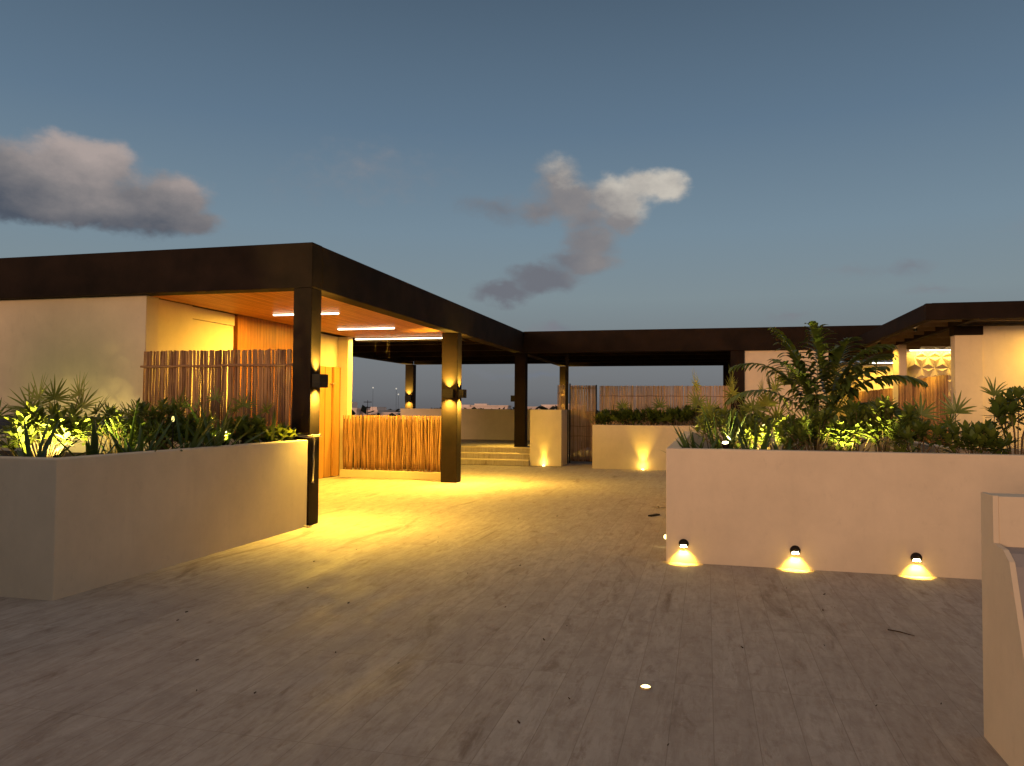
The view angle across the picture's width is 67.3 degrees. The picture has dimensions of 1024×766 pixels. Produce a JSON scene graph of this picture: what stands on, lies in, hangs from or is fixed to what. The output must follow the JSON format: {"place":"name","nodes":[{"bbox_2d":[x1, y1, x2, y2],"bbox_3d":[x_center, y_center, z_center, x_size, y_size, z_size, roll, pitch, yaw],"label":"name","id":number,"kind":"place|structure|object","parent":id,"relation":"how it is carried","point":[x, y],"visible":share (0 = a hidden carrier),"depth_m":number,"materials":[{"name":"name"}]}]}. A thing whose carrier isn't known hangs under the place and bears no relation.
{"place":"outdoors","nodes":[
{"label":"outdoors","id":0,"kind":"place"},
{"bbox_2d":[0,449,1008,765],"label":"terrace floor","id":1,"kind":"structure","parent":0,"point":[420,623],"depth_m":4.76,"materials":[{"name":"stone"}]},
{"bbox_2d":[0,434,307,600],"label":"planter","id":2,"kind":"object","parent":1,"relation":"on","point":[70,524],"visible":0.95,"depth_m":6.76,"materials":[{"name":"beige paint"}]},
{"bbox_2d":[0,374,60,455],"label":"fan palm","id":3,"kind":"object","parent":2,"relation":"on","point":[36,396],"visible":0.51,"depth_m":8.00,"materials":[{"name":"green plant"}]},
{"bbox_2d":[1,400,91,456],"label":"shrub","id":4,"kind":"object","parent":2,"relation":"on","point":[35,422],"visible":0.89,"depth_m":7.41,"materials":[{"name":"green plant"}]},
{"bbox_2d":[0,415,96,457],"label":"strap plant","id":5,"kind":"object","parent":2,"relation":"on","point":[41,452],"visible":0.4,"depth_m":6.62,"materials":[{"name":"green plant"}]},
{"bbox_2d":[4,373,108,456],"bbox_3d":[-5.074,0.370,8.596,1.041,1.041,0.701,1,-2,-21],"label":"fan palm","id":6,"kind":"object","parent":2,"relation":"on","point":[80,398],"visible":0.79,"depth_m":8.73,"materials":[{"name":"green plant"}]},
{"bbox_2d":[47,420,119,455],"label":"strap plant","id":7,"kind":"object","parent":2,"relation":"on","point":[94,444],"visible":0.56,"depth_m":6.82,"materials":[{"name":"green plant"}]},
{"bbox_2d":[70,404,156,453],"bbox_3d":[-4.114,0.543,8.017,0.862,0.675,0.750,0,-2,14],"label":"shrub","id":8,"kind":"object","parent":2,"relation":"on","point":[119,419],"visible":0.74,"depth_m":7.93,"materials":[{"name":"green plant"}]},
{"bbox_2d":[68,401,173,453],"bbox_3d":[-3.717,0.517,7.622,0.955,0.698,0.953,-1,-2,27],"label":"strap plant","id":9,"kind":"object","parent":2,"relation":"on","point":[126,449],"visible":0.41,"depth_m":7.59,"materials":[{"name":"green plant"}]},
{"bbox_2d":[86,400,159,449],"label":"fan palm","id":10,"kind":"object","parent":2,"relation":"on","point":[104,413],"visible":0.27,"depth_m":8.68,"materials":[{"name":"green plant"}]},
{"bbox_2d":[112,417,189,452],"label":"strap plant","id":11,"kind":"object","parent":2,"relation":"on","point":[140,446],"visible":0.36,"depth_m":7.32,"materials":[{"name":"green plant"}]},
{"bbox_2d":[129,396,186,449],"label":"shrub","id":12,"kind":"object","parent":2,"relation":"on","point":[153,412],"visible":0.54,"depth_m":8.57,"materials":[{"name":"green plant"}]},
{"bbox_2d":[125,416,190,448],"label":"shrub","id":13,"kind":"object","parent":2,"relation":"on","point":[168,446],"visible":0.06,"depth_m":9.51,"materials":[{"name":"green plant"}]},
{"bbox_2d":[120,388,201,446],"bbox_3d":[-4.217,0.476,9.130,0.907,0.878,0.911,0,-2,14],"label":"fan palm","id":14,"kind":"object","parent":2,"relation":"on","point":[179,403],"visible":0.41,"depth_m":9.11,"materials":[{"name":"green plant"}]},
{"bbox_2d":[171,416,174,448],"bbox_3d":[-3.429,0.624,7.762,0.030,0.577,0.029,0,-2,14],"label":"garden globe light","id":15,"kind":"object","parent":2,"relation":"on","point":[172,430],"visible":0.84,"depth_m":7.76,"materials":[{"name":"black metal"}]},
{"bbox_2d":[130,404,237,450],"bbox_3d":[-3.251,0.523,7.727,0.781,0.699,1.087,-1,-2,35],"label":"strap plant","id":16,"kind":"object","parent":2,"relation":"on","point":[193,443],"visible":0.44,"depth_m":7.73,"materials":[{"name":"green plant"}]},
{"bbox_2d":[156,410,218,448],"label":"shrub","id":17,"kind":"object","parent":2,"relation":"on","point":[193,424],"visible":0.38,"depth_m":8.57,"materials":[{"name":"green plant"}]},
{"bbox_2d":[175,386,243,445],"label":"fan palm","id":18,"kind":"object","parent":2,"relation":"on","point":[214,397],"visible":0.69,"depth_m":9.52,"materials":[{"name":"green plant"}]},
{"bbox_2d":[168,396,268,446],"bbox_3d":[-3.146,0.502,8.365,0.981,0.785,1.075,0,-2,16],"label":"strap plant","id":19,"kind":"object","parent":2,"relation":"on","point":[219,438],"visible":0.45,"depth_m":8.35,"materials":[{"name":"green plant"}]},
{"bbox_2d":[206,392,274,442],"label":"fan palm","id":20,"kind":"object","parent":2,"relation":"on","point":[246,405],"visible":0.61,"depth_m":9.56,"materials":[{"name":"green plant"}]},
{"bbox_2d":[220,413,279,443],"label":"shrub","id":21,"kind":"object","parent":2,"relation":"on","point":[255,425],"visible":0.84,"depth_m":8.92,"materials":[{"name":"green plant"}]},
{"bbox_2d":[262,409,289,441],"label":"strap plant","id":22,"kind":"object","parent":2,"relation":"on","point":[272,430],"visible":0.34,"depth_m":9.19,"materials":[{"name":"green plant"}]},
{"bbox_2d":[274,422,298,440],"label":"shrub","id":23,"kind":"object","parent":2,"relation":"on","point":[289,435],"visible":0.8,"depth_m":9.44,"materials":[{"name":"green plant"}]},
{"bbox_2d":[0,242,522,525],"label":"pavilion","id":24,"kind":"structure","parent":1,"relation":"on","point":[103,322],"depth_m":10.86,"materials":[{"name":"brown paint"}]},
{"bbox_2d":[191,319,233,420],"bbox_3d":[-4.920,0.448,12.425,0.262,2.855,1.141,0,-2,14],"label":"door","id":25,"kind":"structure","parent":24,"relation":"in","point":[206,336],"depth_m":12.40,"materials":[{"name":"beige paint"}]},
{"bbox_2d":[140,349,292,438],"bbox_3d":[-3.901,0.333,10.087,2.287,1.546,0.082,0,-2,14],"label":"bamboo screen","id":26,"kind":"object","parent":24,"relation":"attached to","point":[279,382],"visible":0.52,"depth_m":10.07,"materials":[{"name":"brown wood"}]},
{"bbox_2d":[273,312,338,315],"bbox_3d":[-3.411,-1.149,12.711,1.190,0.042,0.057,0,-2,14],"label":"ceiling light","id":27,"kind":"object","parent":24,"relation":"attached to","point":[285,314],"visible":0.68,"depth_m":12.75,"materials":[{"name":"white paint"}]},
{"bbox_2d":[296,434,320,482],"bbox_3d":[-2.640,0.961,9.854,0.314,0.628,0.304,0,-2,14],"label":"rope","id":28,"kind":"object","parent":24,"relation":"attached to","point":[312,436],"visible":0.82,"depth_m":9.76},
{"bbox_2d":[312,374,327,387],"bbox_3d":[-2.461,-0.028,9.851,0.113,0.170,0.220,0,-2,14],"label":"wall lamp","id":29,"kind":"object","parent":24,"relation":"attached to","point":[319,380],"visible":1,"depth_m":9.76,"materials":[{"name":"black metal"}]},
{"bbox_2d":[319,366,340,477],"bbox_3d":[-3.908,0.824,16.407,0.118,2.360,0.930,0,-2,14],"label":"wooden door","id":30,"kind":"structure","parent":24,"relation":"attached to","point":[329,444],"depth_m":16.50,"materials":[{"name":"brown wood"}]},
{"bbox_2d":[319,366,331,477],"bbox_3d":[-3.981,0.823,16.266,0.045,2.350,0.620,0,-2,14],"label":"door leaf","id":31,"kind":"structure","parent":30,"relation":"in","point":[325,429],"depth_m":16.29,"materials":[{"name":"brown wood"}]},
{"bbox_2d":[337,327,394,329],"bbox_3d":[-2.852,-1.069,15.003,1.190,0.042,0.057,0,-2,14],"label":"ceiling light","id":32,"kind":"object","parent":24,"relation":"attached to","point":[366,328],"visible":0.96,"depth_m":14.97,"materials":[{"name":"white paint"}]},
{"bbox_2d":[355,336,441,339],"bbox_3d":[-2.352,-0.989,16.917,2.380,0.042,0.057,0,-2,14],"label":"ceiling light","id":33,"kind":"object","parent":24,"relation":"attached to","point":[382,338],"visible":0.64,"depth_m":16.93,"materials":[{"name":"white paint"}]},
{"bbox_2d":[442,389,454,397],"bbox_3d":[-1.278,0.210,15.448,0.220,0.170,0.113,0,-2,14],"label":"wall lamp","id":34,"kind":"object","parent":24,"relation":"attached to","point":[448,393],"visible":1,"depth_m":15.40,"materials":[{"name":"black metal"}]},
{"bbox_2d":[458,389,466,397],"bbox_3d":[-1.009,0.216,15.586,0.113,0.170,0.220,0,-2,14],"label":"wall lamp","id":35,"kind":"object","parent":24,"relation":"attached to","point":[462,393],"visible":1,"depth_m":15.49,"materials":[{"name":"black metal"}]},
{"bbox_2d":[340,415,440,479],"bbox_3d":[-2.496,1.354,16.294,2.420,1.333,0.200,0,-2,14],"label":"bamboo railing","id":36,"kind":"object","parent":1,"relation":"on","point":[397,444],"visible":0.94,"depth_m":16.29,"materials":[{"name":"brown wood"}]},
{"bbox_2d":[461,446,529,465],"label":"steps","id":37,"kind":"structure","parent":1,"relation":"on","point":[512,456],"depth_m":20.57,"materials":[{"name":"stone"}]},
{"bbox_2d":[461,464,549,466],"bbox_3d":[-2.783,2.163,20.777,8.400,0.006,0.040,0,-2,14],"label":"drain slot","id":38,"kind":"object","parent":1,"relation":"on","point":[506,465],"visible":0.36,"depth_m":20.09,"materials":[{"name":"black metal"}]},
{"bbox_2d":[530,410,566,465],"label":"masonry block","id":39,"kind":"structure","parent":1,"relation":"on","point":[548,437],"depth_m":20.09,"materials":[{"name":"beige paint"}]},
{"bbox_2d":[176,518,941,745],"bbox_3d":[-0.195,1.711,6.523,4.863,0.011,7.067,1,-2,-23],"label":"floor debris","id":40,"kind":"object","parent":1,"relation":"on","point":[518,721],"visible":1,"depth_m":4.84,"materials":[{"name":"brown plant"}]},
{"bbox_2d":[557,384,564,409],"bbox_3d":[1.376,1.114,21.335,0.238,2.158,0.043,0,-2,14],"label":"bamboo screen","id":41,"kind":"object","parent":1,"relation":"on","point":[561,392],"visible":0.38,"depth_m":21.36,"materials":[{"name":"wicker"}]},
{"bbox_2d":[565,354,568,462],"bbox_3d":[1.521,0.705,21.327,0.080,3.018,0.080,0,-2,14],"label":"steel post","id":42,"kind":"object","parent":1,"relation":"on","point":[566,381],"visible":0.79,"depth_m":21.31,"materials":[{"name":"black metal"}]},
{"bbox_2d":[569,384,596,462],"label":"bamboo gate","id":43,"kind":"structure","parent":42,"relation":"attached to","point":[583,428],"depth_m":21.24,"materials":[{"name":"wood"}]},
{"bbox_2d":[321,325,891,446],"bbox_3d":[2.569,0.435,21.758,14.900,3.600,11.250,0,-2,14],"label":"pergola","id":44,"kind":"object","parent":1,"relation":"on","point":[724,347],"visible":0.57,"depth_m":20.83,"materials":[{"name":"brown paint"}]},
{"bbox_2d":[405,396,411,400],"bbox_3d":[-3.636,0.533,26.955,0.220,0.170,0.113,0,-2,14],"label":"wall lamp","id":45,"kind":"object","parent":44,"relation":"attached to","point":[408,398],"visible":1,"depth_m":26.90,"materials":[{"name":"black metal"}]},
{"bbox_2d":[640,684,650,689],"bbox_3d":[0.720,1.635,4.137,0.062,0.015,0.062,0,-2,14],"label":"uplight","id":46,"kind":"object","parent":1,"relation":"on","point":[645,687],"visible":1,"depth_m":4.12,"materials":[{"name":"white metal"}]},
{"bbox_2d":[600,386,729,424],"bbox_3d":[4.106,1.131,20.748,3.500,2.125,0.049,0,-2,14],"label":"bamboo screen","id":47,"kind":"object","parent":1,"relation":"on","point":[639,397],"visible":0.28,"depth_m":20.84,"materials":[{"name":"wood"}]},
{"bbox_2d":[592,424,777,469],"bbox_3d":[4.768,1.617,19.214,5.390,1.100,1.080,0,-2,14],"label":"planter","id":48,"kind":"object","parent":1,"relation":"on","point":[629,446],"visible":0.41,"depth_m":19.15,"materials":[{"name":"beige paint"}]},
{"bbox_2d":[592,409,621,424],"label":"shrub","id":49,"kind":"object","parent":48,"relation":"on","point":[603,416],"visible":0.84,"depth_m":19.68,"materials":[{"name":"green plant"}]},
{"bbox_2d":[608,399,632,424],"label":"fan palm","id":50,"kind":"object","parent":48,"relation":"on","point":[620,406],"visible":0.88,"depth_m":19.76,"materials":[{"name":"green plant"}]},
{"bbox_2d":[613,408,644,424],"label":"shrub","id":51,"kind":"object","parent":48,"relation":"on","point":[626,417],"visible":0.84,"depth_m":19.54,"materials":[{"name":"green plant"}]},
{"bbox_2d":[635,407,666,424],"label":"shrub","id":52,"kind":"object","parent":48,"relation":"on","point":[652,415],"visible":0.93,"depth_m":19.41,"materials":[{"name":"green plant"}]},
{"bbox_2d":[645,396,672,424],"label":"fan palm","id":53,"kind":"object","parent":48,"relation":"on","point":[656,406],"visible":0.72,"depth_m":19.54,"materials":[{"name":"green plant"}]},
{"bbox_2d":[659,406,689,425],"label":"shrub","id":54,"kind":"object","parent":48,"relation":"on","point":[678,414],"visible":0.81,"depth_m":19.32,"materials":[{"name":"green plant"}]},
{"bbox_2d":[681,403,710,425],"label":"shrub","id":55,"kind":"object","parent":48,"relation":"on","point":[692,414],"visible":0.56,"depth_m":19.25,"materials":[{"name":"green plant"}]},
{"bbox_2d":[744,350,828,425],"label":"garden wall","id":56,"kind":"structure","parent":1,"relation":"on","point":[753,377],"depth_m":19.51,"materials":[{"name":"beige paint"}]},
{"bbox_2d":[666,431,1023,579],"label":"planter","id":57,"kind":"object","parent":1,"relation":"on","point":[871,510],"visible":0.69,"depth_m":7.20,"materials":[{"name":"beige paint"}]},
{"bbox_2d":[679,539,688,548],"bbox_3d":[1.679,1.575,7.522,0.096,0.096,0.030,0,-2,14],"label":"step light","id":58,"kind":"object","parent":57,"relation":"attached to","point":[683,543],"visible":1,"depth_m":7.51,"materials":[{"name":"black metal"}]},
{"bbox_2d":[661,423,719,452],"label":"strap plant","id":59,"kind":"object","parent":57,"relation":"on","point":[685,444],"visible":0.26,"depth_m":8.24,"materials":[{"name":"green plant"}]},
{"bbox_2d":[686,367,737,447],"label":"fan palm","id":60,"kind":"object","parent":57,"relation":"on","point":[696,401],"visible":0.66,"depth_m":10.60,"materials":[{"name":"green plant"}]},
{"bbox_2d":[675,405,761,448],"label":"strap plant","id":61,"kind":"object","parent":57,"relation":"on","point":[718,445],"visible":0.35,"depth_m":8.43,"materials":[{"name":"green plant"}]},
{"bbox_2d":[722,440,728,448],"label":"spike light","id":62,"kind":"object","parent":57,"relation":"on","point":[725,444],"visible":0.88,"depth_m":7.97,"materials":[{"name":"black metal"}]},
{"bbox_2d":[691,405,769,448],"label":"shrub","id":63,"kind":"object","parent":57,"relation":"on","point":[724,420],"visible":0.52,"depth_m":9.15,"materials":[{"name":"green plant"}]},
{"bbox_2d":[693,401,772,448],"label":"shrub","id":64,"kind":"object","parent":57,"relation":"on","point":[741,412],"visible":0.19,"depth_m":10.09,"materials":[{"name":"green plant"}]},
{"bbox_2d":[728,365,770,443],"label":"fan palm","id":65,"kind":"object","parent":57,"relation":"on","point":[731,379],"visible":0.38,"depth_m":11.07,"materials":[{"name":"green plant"}]},
{"bbox_2d":[713,408,796,449],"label":"strap plant","id":66,"kind":"object","parent":57,"relation":"on","point":[765,443],"visible":0.37,"depth_m":7.90,"materials":[{"name":"green plant"}]},
{"bbox_2d":[726,367,788,441],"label":"fan palm","id":67,"kind":"object","parent":57,"relation":"on","point":[776,389],"visible":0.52,"depth_m":9.81,"materials":[{"name":"green plant"}]},
{"bbox_2d":[734,411,815,449],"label":"shrub","id":68,"kind":"object","parent":57,"relation":"on","point":[760,433],"visible":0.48,"depth_m":8.65,"materials":[{"name":"green plant"}]},
{"bbox_2d":[749,436,831,450],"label":"strap plant","id":69,"kind":"object","parent":57,"relation":"on","point":[775,447],"visible":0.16,"depth_m":8.14,"materials":[{"name":"green plant"}]},
{"bbox_2d":[755,368,833,435],"bbox_3d":[3.370,0.374,9.163,0.951,1.308,0.708,0,-2,14],"label":"fan palm","id":70,"kind":"object","parent":57,"relation":"on","point":[765,402],"visible":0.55,"depth_m":9.10,"materials":[{"name":"green plant"}]},
{"bbox_2d":[790,545,800,555],"bbox_3d":[2.675,1.584,7.258,0.096,0.096,0.030,0,-2,14],"label":"step light","id":71,"kind":"object","parent":57,"relation":"attached to","point":[795,550],"visible":1,"depth_m":7.25,"materials":[{"name":"black metal"}]},
{"bbox_2d":[771,406,859,450],"bbox_3d":[3.247,0.620,8.227,0.754,0.758,0.764,1,-2,-24],"label":"shrub","id":72,"kind":"object","parent":57,"relation":"on","point":[804,433],"visible":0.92,"depth_m":8.20,"materials":[{"name":"green plant"}]},
{"bbox_2d":[725,321,927,450],"bbox_3d":[3.640,0.150,8.969,2.241,1.750,1.101,0,-2,14],"label":"palm tree","id":73,"kind":"object","parent":57,"relation":"on","point":[823,375],"visible":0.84,"depth_m":8.98,"materials":[{"name":"green plant"}]},
{"bbox_2d":[779,393,877,450],"bbox_3d":[3.568,0.526,8.643,1.065,0.975,1.026,0,-2,14],"label":"fan palm","id":74,"kind":"object","parent":57,"relation":"on","point":[834,409],"visible":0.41,"depth_m":8.74,"materials":[{"name":"green plant"}]},
{"bbox_2d":[787,403,877,450],"bbox_3d":[3.964,0.617,9.442,1.214,0.856,1.297,0,-2,14],"label":"shrub","id":75,"kind":"object","parent":57,"relation":"on","point":[841,418],"visible":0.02,"depth_m":9.28,"materials":[{"name":"green plant"}]},
{"bbox_2d":[811,398,891,451],"bbox_3d":[3.600,0.579,8.217,0.837,0.841,0.779,0,-2,14],"label":"shrub","id":76,"kind":"object","parent":57,"relation":"on","point":[860,427],"visible":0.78,"depth_m":8.06,"materials":[{"name":"green plant"}]},
{"bbox_2d":[854,394,923,451],"bbox_3d":[3.895,0.553,8.081,0.545,0.887,0.771,1,-2,-27],"label":"shrub","id":77,"kind":"object","parent":57,"relation":"on","point":[879,410],"visible":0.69,"depth_m":7.94,"materials":[{"name":"green plant"}]},
{"bbox_2d":[910,552,921,562],"bbox_3d":[3.680,1.592,6.991,0.096,0.096,0.030,0,-2,14],"label":"step light","id":78,"kind":"object","parent":57,"relation":"attached to","point":[915,557],"visible":1,"depth_m":6.99,"materials":[{"name":"black metal"}]},
{"bbox_2d":[885,417,949,452],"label":"shrub","id":79,"kind":"object","parent":57,"relation":"on","point":[903,433],"visible":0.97,"depth_m":7.65,"materials":[{"name":"green plant"}]},
{"bbox_2d":[882,392,968,452],"bbox_3d":[4.170,0.533,7.720,0.871,0.910,0.705,0,-2,14],"label":"fan palm","id":80,"kind":"object","parent":57,"relation":"on","point":[925,412],"visible":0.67,"depth_m":7.87,"materials":[{"name":"green plant"}]},
{"bbox_2d":[913,390,1021,453],"bbox_3d":[4.597,0.531,7.760,0.945,0.922,0.616,-1,-2,37],"label":"fan palm","id":81,"kind":"object","parent":57,"relation":"on","point":[959,409],"visible":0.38,"depth_m":7.95,"materials":[{"name":"green plant"}]},
{"bbox_2d":[935,376,1012,452],"bbox_3d":[4.732,0.458,7.605,1.053,1.060,0.326,0,-2,24],"label":"fan palm","id":82,"kind":"object","parent":57,"relation":"on","point":[993,392],"visible":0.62,"depth_m":7.64,"materials":[{"name":"green plant"}]},
{"bbox_2d":[939,418,1021,453],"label":"shrub","id":83,"kind":"object","parent":57,"relation":"on","point":[980,435],"visible":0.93,"depth_m":7.32,"materials":[{"name":"green plant"}]},
{"bbox_2d":[982,385,1023,454],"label":"shrub","id":84,"kind":"object","parent":57,"relation":"on","point":[1000,407],"visible":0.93,"depth_m":7.42,"materials":[{"name":"green plant"}]},
{"bbox_2d":[888,629,913,635],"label":"twig","id":85,"kind":"object","parent":1,"relation":"on","point":[899,632],"visible":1,"depth_m":5.18,"materials":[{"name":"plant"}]},
{"bbox_2d":[829,301,1023,448],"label":"side building","id":86,"kind":"structure","parent":1,"relation":"on","point":[980,340],"depth_m":13.66,"materials":[{"name":"brown paint"}]},
{"bbox_2d":[848,388,892,417],"bbox_3d":[9.681,0.799,20.918,0.085,1.179,5.742,0,-2,14],"label":"bamboo screen","id":87,"kind":"object","parent":86,"relation":"on","point":[865,395],"visible":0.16,"depth_m":20.11,"materials":[{"name":"brown wood"}]},
{"bbox_2d":[898,375,947,445],"bbox_3d":[8.363,0.553,15.719,0.082,1.309,3.618,0,-2,14],"label":"bamboo screen","id":88,"kind":"object","parent":86,"relation":"on","point":[931,393],"visible":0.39,"depth_m":15.06,"materials":[{"name":"brown wood"}]},
{"bbox_2d":[909,349,950,350],"bbox_3d":[10.856,-0.806,18.438,2.400,0.042,0.052,0,-2,14],"label":"ceiling light","id":89,"kind":"object","parent":86,"relation":"attached to","point":[929,349],"visible":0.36,"depth_m":18.60,"materials":[{"name":"white paint"}]},
{"bbox_2d":[981,492,1023,765],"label":"stair parapet","id":90,"kind":"structure","parent":1,"relation":"on","point":[1002,533],"depth_m":3.37,"materials":[{"name":"beige paint"}]},
{"bbox_2d":[0,0,1023,411],"label":"sky","id":91,"kind":"structure","parent":0,"point":[522,165],"materials":[{"name":"blue"}]},
{"bbox_3d":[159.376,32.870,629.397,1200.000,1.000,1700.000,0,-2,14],"label":"terrain","id":92,"kind":"structure","parent":0,"visible":0},
{"bbox_2d":[352,402,369,414],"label":"house","id":93,"kind":"structure","parent":92,"relation":"on","point":[355,409],"depth_m":164.56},
{"bbox_2d":[360,407,395,414],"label":"house","id":94,"kind":"structure","parent":92,"relation":"on","point":[379,409],"depth_m":164.92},
{"bbox_2d":[370,412,399,415],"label":"house","id":95,"kind":"structure","parent":92,"relation":"on","point":[382,413],"depth_m":153.62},
{"bbox_2d":[461,405,470,408],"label":"house","id":96,"kind":"structure","parent":92,"relation":"on","point":[466,406],"depth_m":274.63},
{"bbox_2d":[471,404,511,408],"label":"house","id":97,"kind":"structure","parent":92,"relation":"on","point":[484,406],"depth_m":272.17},
{"bbox_2d":[352,405,697,448],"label":"distant wood","id":98,"kind":"object","parent":92,"relation":"on","point":[363,409],"visible":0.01,"depth_m":139.71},
{"bbox_2d":[527,405,550,409],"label":"house","id":99,"kind":"structure","parent":92,"relation":"on","point":[548,406],"depth_m":306.30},
{"bbox_2d":[550,404,585,410],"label":"house","id":100,"kind":"structure","parent":92,"relation":"on","point":[568,407],"depth_m":294.63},
{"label":"building base","id":101,"kind":"structure","parent":0,"visible":0},
{"bbox_2d":[461,439,580,452],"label":"platform floor","id":102,"kind":"structure","parent":101,"relation":"on","point":[487,443],"depth_m":22.97,"materials":[{"name":"stone"}]},
{"bbox_2d":[400,408,581,440],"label":"parapet wall","id":103,"kind":"structure","parent":102,"relation":"on","point":[487,424],"depth_m":25.52,"materials":[{"name":"beige paint"}]}
]}

